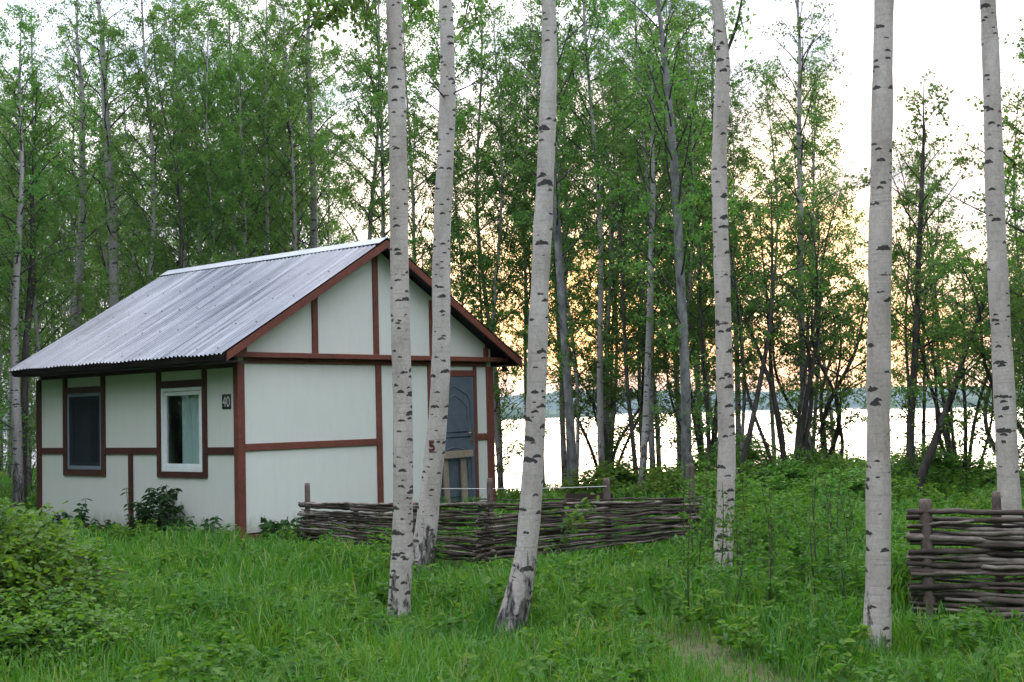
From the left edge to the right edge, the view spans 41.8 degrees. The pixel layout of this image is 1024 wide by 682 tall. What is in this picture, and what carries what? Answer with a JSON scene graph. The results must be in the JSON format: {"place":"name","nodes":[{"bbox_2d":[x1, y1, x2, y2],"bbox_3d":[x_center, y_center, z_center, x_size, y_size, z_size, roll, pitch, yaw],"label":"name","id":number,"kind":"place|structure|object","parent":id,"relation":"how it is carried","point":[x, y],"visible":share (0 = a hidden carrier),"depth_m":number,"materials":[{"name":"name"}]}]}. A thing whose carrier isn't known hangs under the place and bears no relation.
{"place":"outdoors","nodes":[
{"label":"outdoors","id":0,"kind":"place"},
{"bbox_2d":[4,468,1013,681],"bbox_3d":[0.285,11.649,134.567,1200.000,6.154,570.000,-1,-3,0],"label":"ground","id":1,"kind":"structure","parent":0,"point":[716,650],"depth_m":8.85,"materials":[{"name":"soil"}]},
{"bbox_2d":[0,117,61,479],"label":"birch tree","id":2,"kind":"object","parent":1,"relation":"on","point":[9,412],"visible":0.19,"depth_m":34.60,"materials":[{"name":"green plant"}]},
{"bbox_2d":[0,130,73,487],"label":"birch tree","id":3,"kind":"object","parent":1,"relation":"on","point":[8,283],"visible":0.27,"depth_m":30.86,"materials":[{"name":"green plant"}]},
{"bbox_2d":[0,0,101,446],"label":"birch tree","id":4,"kind":"object","parent":1,"relation":"on","point":[84,288],"visible":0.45,"depth_m":25.98,"materials":[{"name":"green plant"}]},
{"bbox_2d":[0,50,102,510],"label":"alder tree","id":5,"kind":"object","parent":1,"relation":"on","point":[34,279],"visible":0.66,"depth_m":24.61,"materials":[{"name":"green plant"}]},
{"bbox_2d":[0,2,105,513],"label":"birch tree","id":6,"kind":"object","parent":1,"relation":"on","point":[17,417],"visible":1,"depth_m":23.67,"materials":[{"name":"green plant"}]},
{"bbox_2d":[11,121,106,434],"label":"birch tree","id":7,"kind":"object","parent":1,"relation":"on","point":[65,260],"visible":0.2,"depth_m":33.39,"materials":[{"name":"green plant"}]},
{"bbox_2d":[0,18,131,328],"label":"birch tree","id":8,"kind":"object","parent":1,"relation":"on","point":[62,123],"visible":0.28,"depth_m":34.63,"materials":[{"name":"green plant"}]},
{"bbox_2d":[0,496,147,620],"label":"bush","id":9,"kind":"object","parent":1,"relation":"on","point":[32,555],"visible":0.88,"depth_m":9.13,"materials":[{"name":"green plant"}]},
{"bbox_2d":[0,581,163,676],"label":"bush","id":10,"kind":"object","parent":1,"relation":"on","point":[25,625],"visible":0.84,"depth_m":8.33,"materials":[{"name":"green plant"}]},
{"bbox_2d":[16,0,148,335],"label":"birch tree","id":11,"kind":"object","parent":1,"relation":"on","point":[79,275],"visible":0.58,"depth_m":28.18,"materials":[{"name":"green plant"}]},
{"bbox_2d":[24,0,182,306],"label":"birch tree","id":12,"kind":"object","parent":1,"relation":"on","point":[105,97],"visible":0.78,"depth_m":27.13,"materials":[{"name":"green plant"}]},
{"bbox_2d":[48,17,162,321],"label":"birch tree","id":13,"kind":"object","parent":1,"relation":"on","point":[103,252],"visible":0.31,"depth_m":32.77,"materials":[{"name":"green plant"}]},
{"bbox_2d":[69,35,185,305],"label":"birch tree","id":14,"kind":"object","parent":1,"relation":"on","point":[123,44],"visible":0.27,"depth_m":31.98,"materials":[{"name":"green plant"}]},
{"bbox_2d":[68,0,229,301],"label":"birch tree","id":15,"kind":"object","parent":1,"relation":"on","point":[152,137],"visible":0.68,"depth_m":26.73,"materials":[{"name":"green plant"}]},
{"bbox_2d":[120,484,185,536],"bbox_3d":[-5.019,2.492,18.814,0.952,0.944,0.768,-1,-3,0],"label":"bush","id":16,"kind":"object","parent":1,"relation":"on","point":[146,512],"visible":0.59,"depth_m":18.73,"materials":[{"name":"green plant"}]},
{"bbox_2d":[111,6,247,284],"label":"alder tree","id":17,"kind":"object","parent":1,"relation":"on","point":[179,137],"visible":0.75,"depth_m":25.59,"materials":[{"name":"green plant"}]},
{"bbox_2d":[111,0,259,262],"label":"birch tree","id":18,"kind":"object","parent":1,"relation":"on","point":[147,142],"visible":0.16,"depth_m":30.60,"materials":[{"name":"green plant"}]},
{"bbox_2d":[111,0,265,280],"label":"birch tree","id":19,"kind":"object","parent":1,"relation":"on","point":[196,101],"visible":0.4,"depth_m":28.19,"materials":[{"name":"green plant"}]},
{"bbox_2d":[122,0,261,276],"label":"birch tree","id":20,"kind":"object","parent":1,"relation":"on","point":[188,105],"visible":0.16,"depth_m":29.50,"materials":[{"name":"green plant"}]},
{"bbox_2d":[150,0,283,267],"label":"birch tree","id":21,"kind":"object","parent":1,"relation":"on","point":[221,68],"visible":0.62,"depth_m":26.64,"materials":[{"name":"green plant"}]},
{"bbox_2d":[182,0,326,259],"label":"birch tree","id":22,"kind":"object","parent":1,"relation":"on","point":[236,75],"visible":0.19,"depth_m":30.51,"materials":[{"name":"green plant"}]},
{"bbox_2d":[185,0,324,265],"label":"birch tree","id":23,"kind":"object","parent":1,"relation":"on","point":[250,93],"visible":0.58,"depth_m":27.66,"materials":[{"name":"green plant"}]},
{"bbox_2d":[193,0,330,255],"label":"birch tree","id":24,"kind":"object","parent":1,"relation":"on","point":[307,149],"visible":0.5,"depth_m":29.15,"materials":[{"name":"green plant"}]},
{"bbox_2d":[8,237,522,541],"bbox_3d":[-3.903,0.948,21.648,5.640,4.693,6.033,-4,-4,41],"label":"cabin","id":25,"kind":"object","parent":1,"relation":"on","point":[244,393],"visible":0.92,"depth_m":19.74,"materials":[{"name":"beige paint"}]},
{"bbox_2d":[62,376,105,475],"bbox_3d":[-6.568,1.316,20.626,1.191,1.507,0.078,-4,-4,41],"label":"window","id":26,"kind":"structure","parent":25,"relation":"in","point":[84,408],"depth_m":20.60,"materials":[{"name":"brown glass"}]},
{"bbox_2d":[156,369,207,477],"bbox_3d":[-4.602,1.234,18.926,1.276,1.623,0.133,-4,-4,41],"label":"window","id":27,"kind":"structure","parent":25,"relation":"in","point":[194,397],"depth_m":18.93,"materials":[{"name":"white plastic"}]},
{"bbox_2d":[440,377,475,509],"bbox_3d":[-0.884,1.627,21.137,0.100,2.135,0.931,-4,-4,41],"label":"door","id":28,"kind":"structure","parent":25,"relation":"in","point":[460,432],"depth_m":21.27,"materials":[{"name":"grey paint"}]},
{"bbox_2d":[226,0,345,254],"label":"birch tree","id":29,"kind":"object","parent":1,"relation":"on","point":[283,151],"visible":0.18,"depth_m":30.57,"materials":[{"name":"green plant"}]},
{"bbox_2d":[215,0,360,257],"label":"birch tree","id":30,"kind":"object","parent":1,"relation":"on","point":[286,80],"visible":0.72,"depth_m":28.36,"materials":[{"name":"green plant"}]},
{"bbox_2d":[251,0,371,248],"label":"birch tree","id":31,"kind":"object","parent":1,"relation":"on","point":[314,205],"visible":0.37,"depth_m":29.23,"materials":[{"name":"green plant"}]},
{"bbox_2d":[285,75,369,249],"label":"birch tree","id":32,"kind":"object","parent":1,"relation":"on","point":[322,109],"visible":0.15,"depth_m":33.63,"materials":[{"name":"green plant"}]},
{"bbox_2d":[271,0,445,616],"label":"birch tree","id":33,"kind":"object","parent":1,"relation":"on","point":[400,584],"visible":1,"depth_m":10.86,"materials":[{"name":"white plant"}]},
{"bbox_2d":[270,0,459,242],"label":"birch tree","id":34,"kind":"object","parent":1,"relation":"on","point":[344,86],"visible":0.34,"depth_m":27.49,"materials":[{"name":"green plant"}]},
{"bbox_2d":[310,0,480,238],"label":"birch tree","id":35,"kind":"object","parent":1,"relation":"on","point":[347,187],"visible":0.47,"depth_m":27.06,"materials":[{"name":"green plant"}]},
{"bbox_2d":[335,0,480,293],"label":"birch tree","id":36,"kind":"object","parent":1,"relation":"on","point":[375,76],"visible":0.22,"depth_m":26.29,"materials":[{"name":"green plant"}]},
{"bbox_2d":[357,0,524,293],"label":"birch tree","id":37,"kind":"object","parent":1,"relation":"on","point":[431,74],"visible":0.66,"depth_m":24.77,"materials":[{"name":"green plant"}]},
{"bbox_2d":[412,0,489,572],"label":"birch tree","id":38,"kind":"object","parent":1,"relation":"on","point":[425,533],"visible":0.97,"depth_m":13.87,"materials":[{"name":"white plant"}]},
{"bbox_2d":[443,450,472,508],"bbox_3d":[-0.847,2.285,21.064,0.086,1.132,0.645,-4,-4,41],"label":"wooden frame","id":39,"kind":"object","parent":1,"relation":"on","point":[461,455],"visible":0.59,"depth_m":21.10,"materials":[{"name":"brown wood"}]},
{"bbox_2d":[408,95,513,335],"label":"birch tree","id":40,"kind":"object","parent":1,"relation":"on","point":[465,233],"visible":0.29,"depth_m":26.02,"materials":[{"name":"green plant"}]},
{"bbox_2d":[407,0,540,494],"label":"birch tree","id":41,"kind":"object","parent":1,"relation":"on","point":[487,315],"visible":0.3,"depth_m":26.70,"materials":[{"name":"green plant"}]},
{"bbox_2d":[297,464,704,567],"bbox_3d":[-0.693,2.087,15.083,5.313,1.260,2.595,-3,-3,21],"label":"wattle fence","id":42,"kind":"object","parent":1,"relation":"on","point":[480,550],"visible":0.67,"depth_m":14.58,"materials":[{"name":"brown wood"}]},
{"bbox_2d":[450,280,553,479],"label":"young tree","id":43,"kind":"object","parent":1,"relation":"on","point":[499,427],"visible":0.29,"depth_m":25.41,"materials":[{"name":"green plant"}]},
{"bbox_2d":[431,0,574,494],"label":"birch tree","id":44,"kind":"object","parent":1,"relation":"on","point":[493,321],"visible":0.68,"depth_m":25.37,"materials":[{"name":"green plant"}]},
{"bbox_2d":[0,460,1023,681],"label":"grass","id":45,"kind":"structure","parent":1,"relation":"on","point":[428,654],"depth_m":9.24,"materials":[{"name":"green plant"}]},
{"bbox_2d":[0,448,1023,681],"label":"weeds","id":46,"kind":"object","parent":1,"relation":"on","point":[196,671],"visible":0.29,"depth_m":9.72,"materials":[{"name":"green plant"}]},
{"bbox_2d":[468,65,573,447],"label":"birch tree","id":47,"kind":"object","parent":1,"relation":"on","point":[525,389],"visible":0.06,"depth_m":28.12,"materials":[{"name":"green plant"}]},
{"bbox_2d":[493,0,556,634],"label":"birch tree","id":48,"kind":"object","parent":1,"relation":"on","point":[516,604],"visible":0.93,"depth_m":9.70,"materials":[{"name":"white plant"}]},
{"bbox_2d":[465,36,586,415],"bbox_3d":[0.265,-1.379,26.559,2.815,9.504,2.286,-4,-4,37],"label":"birch tree","id":49,"kind":"object","parent":1,"relation":"on","point":[504,225],"visible":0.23,"depth_m":26.46,"materials":[{"name":"green plant"}]},
{"bbox_2d":[486,113,581,454],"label":"birch tree","id":50,"kind":"object","parent":1,"relation":"on","point":[525,346],"visible":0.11,"depth_m":27.52,"materials":[{"name":"green plant"}]},
{"bbox_2d":[469,0,613,495],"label":"birch tree","id":51,"kind":"object","parent":1,"relation":"on","point":[524,83],"visible":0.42,"depth_m":25.23,"materials":[{"name":"green plant"}]},
{"bbox_2d":[465,0,624,493],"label":"tall tree","id":52,"kind":"object","parent":1,"relation":"on","point":[565,337],"visible":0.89,"depth_m":22.08,"materials":[{"name":"green plant"}]},
{"bbox_2d":[490,0,639,483],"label":"birch tree","id":53,"kind":"object","parent":1,"relation":"on","point":[563,445],"visible":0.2,"depth_m":25.73,"materials":[{"name":"green plant"}]},
{"bbox_2d":[502,52,633,479],"bbox_3d":[1.009,-1.054,23.762,2.188,8.095,1.980,-2,-3,4],"label":"birch tree","id":54,"kind":"object","parent":1,"relation":"on","point":[576,391],"visible":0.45,"depth_m":23.51,"materials":[{"name":"green plant"}]},
{"bbox_2d":[499,0,697,475],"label":"birch tree","id":55,"kind":"object","parent":1,"relation":"on","point":[600,358],"visible":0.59,"depth_m":22.78,"materials":[{"name":"green plant"}]},
{"bbox_2d":[545,456,667,500],"bbox_3d":[1.601,2.297,21.419,2.396,0.887,1.989,-3,-3,25],"label":"bush","id":56,"kind":"object","parent":1,"relation":"on","point":[616,474],"visible":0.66,"depth_m":21.23,"materials":[{"name":"green plant"}]},
{"bbox_2d":[550,0,668,467],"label":"birch tree","id":57,"kind":"object","parent":1,"relation":"on","point":[607,421],"visible":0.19,"depth_m":24.96,"materials":[{"name":"green plant"}]},
{"bbox_2d":[561,34,663,454],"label":"birch tree","id":58,"kind":"object","parent":1,"relation":"on","point":[580,308],"visible":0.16,"depth_m":25.68,"materials":[{"name":"green plant"}]},
{"bbox_2d":[521,291,709,475],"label":"willow tree","id":59,"kind":"object","parent":1,"relation":"on","point":[609,446],"visible":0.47,"depth_m":23.93,"materials":[{"name":"green plant"}]},
{"bbox_2d":[572,55,675,483],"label":"alder tree","id":60,"kind":"object","parent":1,"relation":"on","point":[622,300],"visible":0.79,"depth_m":21.69,"materials":[{"name":"green plant"}]},
{"bbox_2d":[569,0,694,470],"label":"birch tree","id":61,"kind":"object","parent":1,"relation":"on","point":[658,455],"visible":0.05,"depth_m":27.08,"materials":[{"name":"green plant"}]},
{"bbox_2d":[586,170,690,467],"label":"alder tree","id":62,"kind":"object","parent":1,"relation":"on","point":[639,391],"visible":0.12,"depth_m":25.07,"materials":[{"name":"green plant"}]},
{"bbox_2d":[566,0,740,472],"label":"birch tree","id":63,"kind":"object","parent":1,"relation":"on","point":[651,443],"visible":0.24,"depth_m":23.67,"materials":[{"name":"green plant"}]},
{"bbox_2d":[596,75,710,445],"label":"alder tree","id":64,"kind":"object","parent":1,"relation":"on","point":[668,405],"visible":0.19,"depth_m":24.34,"materials":[{"name":"green plant"}]},
{"bbox_2d":[604,13,704,495],"bbox_3d":[2.194,-1.082,20.609,1.519,7.807,1.680,-1,-3,-11],"label":"birch tree","id":65,"kind":"object","parent":1,"relation":"on","point":[646,394],"visible":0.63,"depth_m":20.62,"materials":[{"name":"green plant"}]},
{"bbox_2d":[607,10,713,441],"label":"birch tree","id":66,"kind":"object","parent":1,"relation":"on","point":[706,181],"visible":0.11,"depth_m":24.95,"materials":[{"name":"green plant"}]},
{"bbox_2d":[611,462,716,501],"bbox_3d":[2.340,2.204,19.691,1.751,0.843,1.764,-3,-4,32],"label":"bush","id":67,"kind":"object","parent":1,"relation":"on","point":[670,483],"visible":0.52,"depth_m":19.59,"materials":[{"name":"green plant"}]},
{"bbox_2d":[603,0,744,467],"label":"birch tree","id":68,"kind":"object","parent":1,"relation":"on","point":[679,454],"visible":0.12,"depth_m":25.78,"materials":[{"name":"green plant"}]},
{"bbox_2d":[583,0,769,494],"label":"tall tree","id":69,"kind":"object","parent":1,"relation":"on","point":[678,249],"visible":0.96,"depth_m":19.54,"materials":[{"name":"green plant"}]},
{"bbox_2d":[618,2,743,426],"bbox_3d":[2.945,-1.472,22.090,2.280,8.433,2.063,0,-4,-29],"label":"birch tree","id":70,"kind":"object","parent":1,"relation":"on","point":[662,364],"visible":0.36,"depth_m":22.13,"materials":[{"name":"green plant"}]},
{"bbox_2d":[605,229,783,472],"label":"willow tree","id":71,"kind":"object","parent":1,"relation":"on","point":[699,441],"visible":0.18,"depth_m":23.43,"materials":[{"name":"green plant"}]},
{"bbox_2d":[641,50,756,473],"bbox_3d":[2.951,-0.964,21.233,1.817,7.313,1.522,-1,-3,-9],"label":"alder tree","id":72,"kind":"object","parent":1,"relation":"on","point":[703,363],"visible":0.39,"depth_m":21.17,"materials":[{"name":"green plant"}]},
{"bbox_2d":[654,0,789,442],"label":"birch tree","id":73,"kind":"object","parent":1,"relation":"on","point":[709,48],"visible":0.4,"depth_m":23.03,"materials":[{"name":"green plant"}]},
{"bbox_2d":[670,79,784,455],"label":"birch tree","id":74,"kind":"object","parent":1,"relation":"on","point":[754,379],"visible":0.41,"depth_m":21.93,"materials":[{"name":"green plant"}]},
{"bbox_2d":[679,467,778,510],"bbox_3d":[2.846,2.060,17.437,1.753,0.847,1.533,-3,-3,22],"label":"bush","id":75,"kind":"object","parent":1,"relation":"on","point":[738,486],"visible":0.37,"depth_m":17.39,"materials":[{"name":"green plant"}]},
{"bbox_2d":[672,431,793,473],"bbox_3d":[3.693,2.036,22.330,2.417,1.067,2.559,-3,-3,26],"label":"bush","id":76,"kind":"object","parent":1,"relation":"on","point":[753,453],"visible":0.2,"depth_m":22.08,"materials":[{"name":"green plant"}]},
{"bbox_2d":[711,0,756,574],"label":"birch tree","id":77,"kind":"object","parent":1,"relation":"on","point":[726,468],"visible":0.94,"depth_m":12.59,"materials":[{"name":"white plant"}]},
{"bbox_2d":[661,158,867,469],"bbox_3d":[4.186,-0.063,21.047,3.651,5.515,2.887,-2,-3,6],"label":"willow tree","id":78,"kind":"object","parent":1,"relation":"on","point":[801,441],"visible":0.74,"depth_m":20.94,"materials":[{"name":"green plant"}]},
{"bbox_2d":[728,58,814,455],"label":"birch tree","id":79,"kind":"object","parent":1,"relation":"on","point":[774,143],"visible":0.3,"depth_m":25.73,"materials":[{"name":"green plant"}]},
{"bbox_2d":[728,153,835,484],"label":"willow tree","id":80,"kind":"object","parent":1,"relation":"on","point":[748,442],"visible":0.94,"depth_m":20.03,"materials":[{"name":"green plant"}]},
{"bbox_2d":[742,454,848,493],"bbox_3d":[4.106,2.122,20.119,1.926,0.816,2.543,-3,-4,29],"label":"bush","id":81,"kind":"object","parent":1,"relation":"on","point":[788,473],"visible":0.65,"depth_m":19.81,"materials":[{"name":"green plant"}]},
{"bbox_2d":[727,0,867,463],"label":"birch tree","id":82,"kind":"object","parent":1,"relation":"on","point":[800,147],"visible":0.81,"depth_m":21.56,"materials":[{"name":"green plant"}]},
{"bbox_2d":[696,232,907,461],"bbox_3d":[5.267,0.348,22.219,3.052,4.680,3.753,-4,-4,44],"label":"willow tree","id":83,"kind":"object","parent":1,"relation":"on","point":[837,410],"visible":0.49,"depth_m":22.18,"materials":[{"name":"green plant"}]},
{"bbox_2d":[759,63,867,451],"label":"birch tree","id":84,"kind":"object","parent":1,"relation":"on","point":[831,413],"visible":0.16,"depth_m":25.24,"materials":[{"name":"green plant"}]},
{"bbox_2d":[764,39,867,444],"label":"birch tree","id":85,"kind":"object","parent":1,"relation":"on","point":[831,162],"visible":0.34,"depth_m":24.29,"materials":[{"name":"green plant"}]},
{"bbox_2d":[792,450,865,477],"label":"bush","id":86,"kind":"object","parent":1,"relation":"on","point":[832,460],"visible":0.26,"depth_m":20.74,"materials":[{"name":"green plant"}]},
{"bbox_2d":[779,463,922,503],"bbox_3d":[4.502,2.081,18.118,2.103,0.829,2.478,-3,-3,27],"label":"bush","id":87,"kind":"object","parent":1,"relation":"on","point":[854,477],"visible":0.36,"depth_m":17.91,"materials":[{"name":"green plant"}]},
{"bbox_2d":[863,0,893,652],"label":"birch tree","id":88,"kind":"object","parent":1,"relation":"on","point":[877,613],"visible":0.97,"depth_m":8.65,"materials":[{"name":"white plant"}]},
{"bbox_2d":[858,139,942,445],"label":"alder tree","id":89,"kind":"object","parent":1,"relation":"on","point":[924,247],"visible":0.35,"depth_m":21.43,"materials":[{"name":"green plant"}]},
{"bbox_2d":[831,66,984,477],"bbox_3d":[6.118,-0.731,19.907,2.258,6.852,1.998,1,-4,-41],"label":"alder tree","id":90,"kind":"object","parent":1,"relation":"on","point":[911,405],"visible":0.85,"depth_m":20.04,"materials":[{"name":"green plant"}]},
{"bbox_2d":[865,167,969,450],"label":"alder tree","id":91,"kind":"object","parent":1,"relation":"on","point":[924,419],"visible":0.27,"depth_m":22.62,"materials":[{"name":"green plant"}]},
{"bbox_2d":[859,437,995,491],"bbox_3d":[6.297,2.021,20.629,2.360,1.085,1.972,-3,-4,28],"label":"bush","id":92,"kind":"object","parent":1,"relation":"on","point":[933,471],"visible":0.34,"depth_m":20.26,"materials":[{"name":"green plant"}]},
{"bbox_2d":[891,109,986,456],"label":"alder tree","id":93,"kind":"object","parent":1,"relation":"on","point":[943,215],"visible":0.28,"depth_m":23.47,"materials":[{"name":"green plant"}]},
{"bbox_2d":[855,233,1023,483],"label":"willow tree","id":94,"kind":"object","parent":1,"relation":"on","point":[966,450],"visible":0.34,"depth_m":20.41,"materials":[{"name":"green plant"}]},
{"bbox_2d":[890,175,1023,498],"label":"willow tree","id":95,"kind":"object","parent":1,"relation":"on","point":[943,420],"visible":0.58,"depth_m":18.95,"materials":[{"name":"green plant"}]},
{"bbox_2d":[905,18,1023,460],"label":"alder tree","id":96,"kind":"object","parent":1,"relation":"on","point":[1020,55],"visible":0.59,"depth_m":17.90,"materials":[{"name":"green plant"}]},
{"bbox_2d":[906,492,1023,623],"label":"wattle fence","id":97,"kind":"object","parent":1,"relation":"on","point":[997,555],"visible":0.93,"depth_m":9.66,"materials":[{"name":"brown wood"}]},
{"bbox_2d":[917,238,1023,490],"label":"willow tree","id":98,"kind":"object","parent":1,"relation":"on","point":[1014,305],"visible":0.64,"depth_m":18.47,"materials":[{"name":"green plant"}]},
{"bbox_2d":[927,457,1023,494],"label":"bush","id":99,"kind":"object","parent":1,"relation":"on","point":[991,470],"visible":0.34,"depth_m":20.03,"materials":[{"name":"green plant"}]},
{"bbox_2d":[974,68,1023,435],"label":"alder tree","id":100,"kind":"object","parent":1,"relation":"on","point":[1007,141],"visible":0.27,"depth_m":22.79,"materials":[{"name":"green plant"}]},
{"bbox_2d":[979,0,1023,536],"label":"birch tree","id":101,"kind":"object","parent":1,"relation":"on","point":[1006,449],"visible":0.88,"depth_m":10.89,"materials":[{"name":"white plant"}]},
{"bbox_2d":[0,0,1023,404],"label":"sky","id":102,"kind":"structure","parent":0,"point":[942,36],"materials":[{"name":"white"}]},
{"bbox_2d":[3,407,1023,489],"bbox_3d":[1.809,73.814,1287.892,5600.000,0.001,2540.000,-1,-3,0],"label":"lake water","id":103,"kind":"structure","parent":0,"point":[552,449],"depth_m":176.95,"materials":[{"name":"grey liquid"}]},
{"bbox_2d":[502,385,985,413],"bbox_3d":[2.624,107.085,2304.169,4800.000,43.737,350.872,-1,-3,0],"label":"shore","id":104,"kind":"structure","parent":0,"point":[553,405],"depth_m":2156.90,"materials":[{"name":"green plant"}]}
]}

